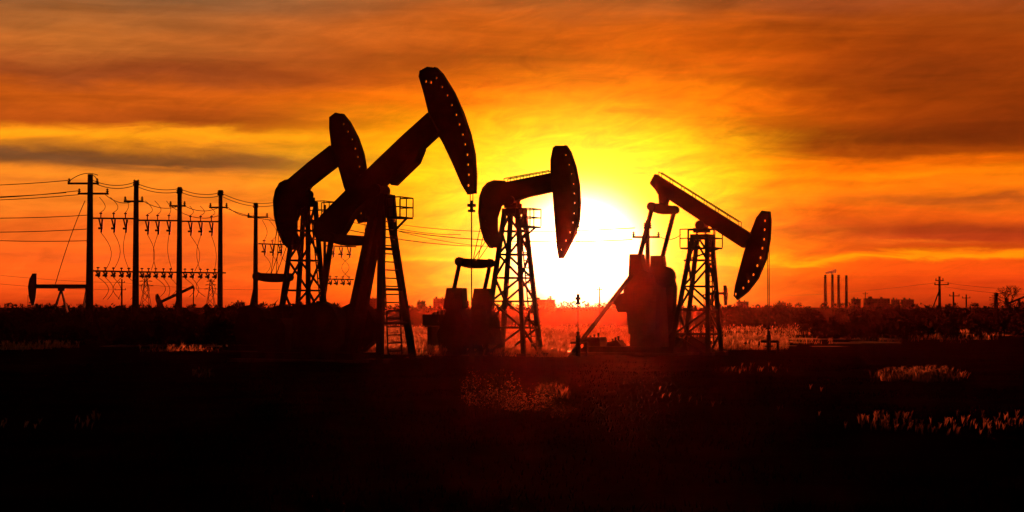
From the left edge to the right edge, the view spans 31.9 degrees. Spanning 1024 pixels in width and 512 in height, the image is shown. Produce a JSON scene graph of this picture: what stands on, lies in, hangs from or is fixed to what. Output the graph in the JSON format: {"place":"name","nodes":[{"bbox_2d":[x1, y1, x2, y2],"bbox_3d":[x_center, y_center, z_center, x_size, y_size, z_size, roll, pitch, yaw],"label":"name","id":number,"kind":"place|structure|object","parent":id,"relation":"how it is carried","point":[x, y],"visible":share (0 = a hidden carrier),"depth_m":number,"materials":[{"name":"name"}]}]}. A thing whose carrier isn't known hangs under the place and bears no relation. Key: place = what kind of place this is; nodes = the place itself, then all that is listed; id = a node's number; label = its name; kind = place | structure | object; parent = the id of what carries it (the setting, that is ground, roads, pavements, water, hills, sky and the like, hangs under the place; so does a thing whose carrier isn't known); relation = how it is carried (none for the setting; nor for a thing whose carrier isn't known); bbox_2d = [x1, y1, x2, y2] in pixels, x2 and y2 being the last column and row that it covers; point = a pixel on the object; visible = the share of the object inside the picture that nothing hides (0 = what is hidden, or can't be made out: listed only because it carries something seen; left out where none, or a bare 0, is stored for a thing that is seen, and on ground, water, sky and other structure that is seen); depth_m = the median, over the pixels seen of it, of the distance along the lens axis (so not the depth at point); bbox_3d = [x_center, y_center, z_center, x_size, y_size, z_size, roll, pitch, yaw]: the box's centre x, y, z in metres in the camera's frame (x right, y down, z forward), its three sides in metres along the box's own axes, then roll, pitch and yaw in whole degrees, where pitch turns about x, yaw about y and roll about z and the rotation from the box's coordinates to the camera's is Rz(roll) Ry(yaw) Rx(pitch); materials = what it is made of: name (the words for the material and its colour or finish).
{"place":"outdoors","nodes":[
{"label":"outdoors","id":0,"kind":"place"},
{"bbox_2d":[139,274,152,309],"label":"transmission tower","id":1,"kind":"structure","parent":0,"point":[147,281],"depth_m":599.60,"materials":[{"name":"metal"}]},
{"bbox_2d":[258,220,285,272],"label":"disconnect switch rack","id":2,"kind":"object","parent":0,"point":[265,244],"visible":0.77,"depth_m":144.39,"materials":[{"name":"metal"}]},
{"bbox_2d":[369,297,376,307],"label":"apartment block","id":3,"kind":"structure","parent":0,"point":[373,302],"depth_m":2499.13,"materials":[{"name":"concrete"}]},
{"bbox_2d":[433,297,444,307],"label":"apartment block","id":4,"kind":"structure","parent":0,"point":[438,301],"depth_m":2499.13,"materials":[{"name":"concrete"}]},
{"bbox_2d":[0,307,1023,511],"bbox_3d":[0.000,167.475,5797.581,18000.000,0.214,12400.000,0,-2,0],"label":"ground","id":5,"kind":"structure","parent":0,"point":[924,457],"depth_m":26.45,"materials":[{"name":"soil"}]},
{"bbox_2d":[28,273,85,311],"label":"pumpjack","id":6,"kind":"object","parent":5,"relation":"on","point":[33,285],"visible":0.45,"depth_m":189.51,"materials":[{"name":"paint"}]},
{"bbox_2d":[68,174,108,324],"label":"utility pole","id":7,"kind":"object","parent":5,"relation":"on","point":[89,272],"visible":0.96,"depth_m":109.92,"materials":[{"name":"brown wood"}]},
{"bbox_2d":[115,279,125,305],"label":"utility pole","id":8,"kind":"object","parent":5,"relation":"on","point":[121,289],"visible":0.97,"depth_m":329.87,"materials":[{"name":"brown wood"}]},
{"bbox_2d":[16,344,227,349],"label":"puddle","id":9,"kind":"object","parent":5,"relation":"on","point":[178,345],"depth_m":86.59,"materials":[{"name":"liquid"}]},
{"bbox_2d":[124,179,143,316],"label":"utility pole","id":10,"kind":"object","parent":5,"relation":"on","point":[135,280],"visible":0.91,"depth_m":115.92,"materials":[{"name":"brown wood"}]},
{"bbox_2d":[93,197,135,268],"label":"disconnect switch rack","id":11,"kind":"object","parent":10,"relation":"attached to","point":[125,228],"visible":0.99,"depth_m":113.01,"materials":[{"name":"metal"}]},
{"bbox_2d":[93,267,137,299],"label":"disconnect switch rack","id":12,"kind":"object","parent":10,"relation":"attached to","point":[113,275],"visible":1,"depth_m":112.92,"materials":[{"name":"metal"}]},
{"bbox_2d":[139,201,178,269],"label":"disconnect switch rack","id":13,"kind":"object","parent":10,"relation":"attached to","point":[158,225],"visible":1,"depth_m":118.52,"materials":[{"name":"metal"}]},
{"bbox_2d":[0,173,1023,294],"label":"overhead power line","id":14,"kind":"object","parent":10,"relation":"attached to","point":[267,219],"visible":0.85,"depth_m":118.15,"materials":[{"name":"black metal"}]},
{"bbox_2d":[169,187,185,317],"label":"utility pole","id":15,"kind":"object","parent":5,"relation":"on","point":[179,192],"visible":0.96,"depth_m":120.92,"materials":[{"name":"brown wood"}]},
{"bbox_2d":[139,268,177,297],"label":"disconnect switch rack","id":16,"kind":"object","parent":15,"relation":"attached to","point":[142,272],"visible":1,"depth_m":118.26,"materials":[{"name":"metal"}]},
{"bbox_2d":[182,206,219,270],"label":"disconnect switch rack","id":17,"kind":"object","parent":15,"relation":"attached to","point":[200,227],"visible":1,"depth_m":123.61,"materials":[{"name":"metal"}]},
{"bbox_2d":[155,285,202,314],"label":"pumpjack","id":18,"kind":"object","parent":5,"relation":"on","point":[160,301],"visible":0.35,"depth_m":249.44,"materials":[{"name":"paint"}]},
{"bbox_2d":[205,279,215,307],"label":"transmission tower","id":19,"kind":"structure","parent":5,"relation":"on","point":[211,287],"depth_m":649.52,"materials":[{"name":"metal"}]},
{"bbox_2d":[209,190,227,318],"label":"utility pole","id":20,"kind":"object","parent":5,"relation":"on","point":[220,194],"visible":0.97,"depth_m":125.95,"materials":[{"name":"brown wood"}]},
{"bbox_2d":[182,268,225,296],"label":"disconnect switch rack","id":21,"kind":"object","parent":20,"relation":"attached to","point":[214,273],"visible":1,"depth_m":123.47,"materials":[{"name":"metal"}]},
{"bbox_2d":[247,203,267,303],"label":"utility pole","id":22,"kind":"object","parent":5,"relation":"on","point":[255,255],"visible":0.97,"depth_m":139.97,"materials":[{"name":"brown wood"}]},
{"bbox_2d":[216,113,374,351],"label":"pumpjack","id":23,"kind":"object","parent":5,"relation":"on","point":[293,199],"visible":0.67,"depth_m":71.69,"materials":[{"name":"paint"}]},
{"bbox_2d":[318,205,325,270],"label":"utility pole","id":24,"kind":"object","parent":5,"relation":"on","point":[324,250],"visible":0.22,"depth_m":149.97,"materials":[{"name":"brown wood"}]},
{"bbox_2d":[326,245,355,272],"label":"disconnect switch rack","id":25,"kind":"object","parent":24,"relation":"attached to","point":[340,253],"visible":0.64,"depth_m":152.57,"materials":[{"name":"metal"}]},
{"bbox_2d":[328,276,353,285],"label":"disconnect switch rack","id":26,"kind":"object","parent":24,"relation":"attached to","point":[343,283],"visible":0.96,"depth_m":152.97,"materials":[{"name":"metal"}]},
{"bbox_2d":[227,67,482,363],"bbox_3d":[-5.055,-1.265,60.419,9.035,9.981,3.000,-1,-2,25],"label":"pumpjack","id":27,"kind":"object","parent":5,"relation":"on","point":[322,329],"visible":0.98,"depth_m":59.77,"materials":[{"name":"paint"}]},
{"bbox_2d":[458,368,514,418],"bbox_3d":[-0.425,2.252,29.455,1.023,0.845,0.594,0,-2,-7],"label":"weed bush","id":28,"kind":"object","parent":5,"relation":"on","point":[478,400],"visible":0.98,"depth_m":29.38,"materials":[{"name":"brown plant"}]},
{"bbox_2d":[422,145,587,356],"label":"pumpjack","id":29,"kind":"object","parent":5,"relation":"on","point":[560,181],"visible":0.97,"depth_m":66.65,"materials":[{"name":"paint"}]},
{"bbox_2d":[486,385,524,417],"bbox_3d":[-0.102,2.410,29.753,0.740,0.546,0.380,-1,-2,17],"label":"weed bush","id":30,"kind":"object","parent":5,"relation":"on","point":[506,400],"visible":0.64,"depth_m":29.76,"materials":[{"name":"brown plant"}]},
{"bbox_2d":[392,343,626,353],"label":"puddle","id":31,"kind":"object","parent":5,"relation":"on","point":[515,352],"depth_m":72.64,"materials":[{"name":"liquid"}]},
{"bbox_2d":[0,300,1023,348],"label":"scrub","id":32,"kind":"object","parent":5,"relation":"on","point":[124,325],"visible":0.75,"depth_m":105.97,"materials":[{"name":"black plant"}]},
{"bbox_2d":[0,301,1023,312],"bbox_3d":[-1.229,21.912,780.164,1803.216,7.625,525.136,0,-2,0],"label":"distant trees","id":33,"kind":"object","parent":5,"relation":"on","point":[563,307],"visible":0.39,"depth_m":984.48,"materials":[{"name":"black plant"}]},
{"bbox_2d":[0,323,1023,356],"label":"reed plumes","id":34,"kind":"object","parent":5,"relation":"on","point":[549,338],"visible":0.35,"depth_m":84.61,"materials":[{"name":"brown plant"}]},
{"bbox_2d":[1,362,1023,435],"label":"roadside reed plumes","id":35,"kind":"object","parent":5,"relation":"on","point":[886,371],"visible":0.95,"depth_m":34.15,"materials":[{"name":"brown plant"}]},
{"bbox_2d":[498,374,558,420],"bbox_3d":[0.265,2.282,28.943,0.985,0.754,0.550,0,-2,0],"label":"weed bush","id":36,"kind":"object","parent":5,"relation":"on","point":[540,402],"visible":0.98,"depth_m":28.90,"materials":[{"name":"brown plant"}]},
{"bbox_2d":[632,222,659,270],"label":"utility pole","id":37,"kind":"object","parent":5,"relation":"on","point":[647,251],"visible":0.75,"depth_m":104.97,"materials":[{"name":"brown wood"}]},
{"bbox_2d":[564,172,778,355],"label":"pumpjack","id":38,"kind":"object","parent":5,"relation":"on","point":[646,300],"visible":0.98,"depth_m":68.74,"materials":[{"name":"paint"}]},
{"bbox_2d":[701,285,727,316],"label":"pumpjack","id":39,"kind":"object","parent":5,"relation":"on","point":[724,293],"visible":0.27,"depth_m":327.33,"materials":[{"name":"paint"}]},
{"bbox_2d":[711,338,900,346],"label":"puddle","id":40,"kind":"object","parent":5,"relation":"on","point":[859,342],"depth_m":102.40,"materials":[{"name":"liquid"}]},
{"bbox_2d":[824,275,826,307],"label":"chimney","id":41,"kind":"object","parent":5,"relation":"on","point":[825,289],"visible":0.88,"depth_m":2997.73,"materials":[{"name":"concrete"}]},
{"bbox_2d":[831,274,833,307],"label":"chimney","id":42,"kind":"object","parent":5,"relation":"on","point":[832,288],"visible":0.89,"depth_m":2997.86,"materials":[{"name":"concrete"}]},
{"bbox_2d":[825,269,835,273],"bbox_3d":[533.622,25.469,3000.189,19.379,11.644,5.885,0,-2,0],"label":"steam plume","id":43,"kind":"object","parent":42,"relation":"attached to","point":[831,271],"visible":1,"depth_m":3000.18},
{"bbox_2d":[837,275,840,307],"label":"chimney","id":44,"kind":"object","parent":5,"relation":"on","point":[838,289],"visible":0.88,"depth_m":2997.80,"materials":[{"name":"concrete"}]},
{"bbox_2d":[845,275,847,307],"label":"chimney","id":45,"kind":"object","parent":5,"relation":"on","point":[846,290],"visible":0.83,"depth_m":2997.70,"materials":[{"name":"concrete"}]},
{"bbox_2d":[932,276,948,317],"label":"utility pole","id":46,"kind":"object","parent":5,"relation":"on","point":[939,280],"visible":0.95,"depth_m":229.88,"materials":[{"name":"brown wood"}]},
{"bbox_2d":[994,293,998,323],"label":"utility pole","id":47,"kind":"object","parent":5,"relation":"on","point":[996,315],"visible":0.96,"depth_m":189.75,"materials":[{"name":"brown wood"}]},
{"bbox_2d":[989,284,1021,307],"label":"bare tree","id":48,"kind":"object","parent":5,"relation":"on","point":[1015,291],"visible":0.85,"depth_m":259.43,"materials":[{"name":"brown wood"}]},
{"bbox_2d":[1004,296,1023,309],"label":"pumpjack","id":49,"kind":"object","parent":5,"relation":"on","point":[1018,302],"visible":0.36,"depth_m":329.61,"materials":[{"name":"paint"}]},
{"bbox_2d":[0,0,1023,306],"label":"sky","id":50,"kind":"structure","parent":0,"point":[882,141],"materials":[{"name":"orange"}]},
{"bbox_2d":[537,300,554,308],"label":"walls","id":51,"kind":"structure","parent":0,"point":[542,303],"depth_m":2399.16,"materials":[{"name":"orange"}]},
{"bbox_2d":[597,287,601,313],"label":"utility pole","id":52,"kind":"object","parent":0,"point":[599,289],"visible":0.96,"depth_m":299.81,"materials":[{"name":"brown wood"}]},
{"bbox_2d":[736,300,748,307],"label":"apartment block","id":53,"kind":"structure","parent":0,"point":[744,303],"depth_m":2599.09,"materials":[{"name":"concrete"}]},
{"bbox_2d":[851,297,860,307],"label":"apartment block","id":54,"kind":"structure","parent":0,"point":[857,301],"depth_m":2599.10,"materials":[{"name":"concrete"}]},
{"bbox_2d":[863,299,889,307],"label":"walls","id":55,"kind":"structure","parent":0,"point":[880,303],"depth_m":2499.17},
{"bbox_2d":[863,297,889,298],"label":"roof","id":56,"kind":"structure","parent":55,"relation":"on","point":[876,298],"depth_m":2498.93,"materials":[{"name":"concrete"}]},
{"bbox_2d":[891,298,899,307],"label":"apartment block","id":57,"kind":"structure","parent":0,"point":[895,301],"depth_m":2599.13,"materials":[{"name":"concrete"}]},
{"bbox_2d":[901,298,913,307],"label":"apartment block","id":58,"kind":"structure","parent":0,"point":[907,302],"depth_m":2599.09,"materials":[{"name":"concrete"}]}
]}

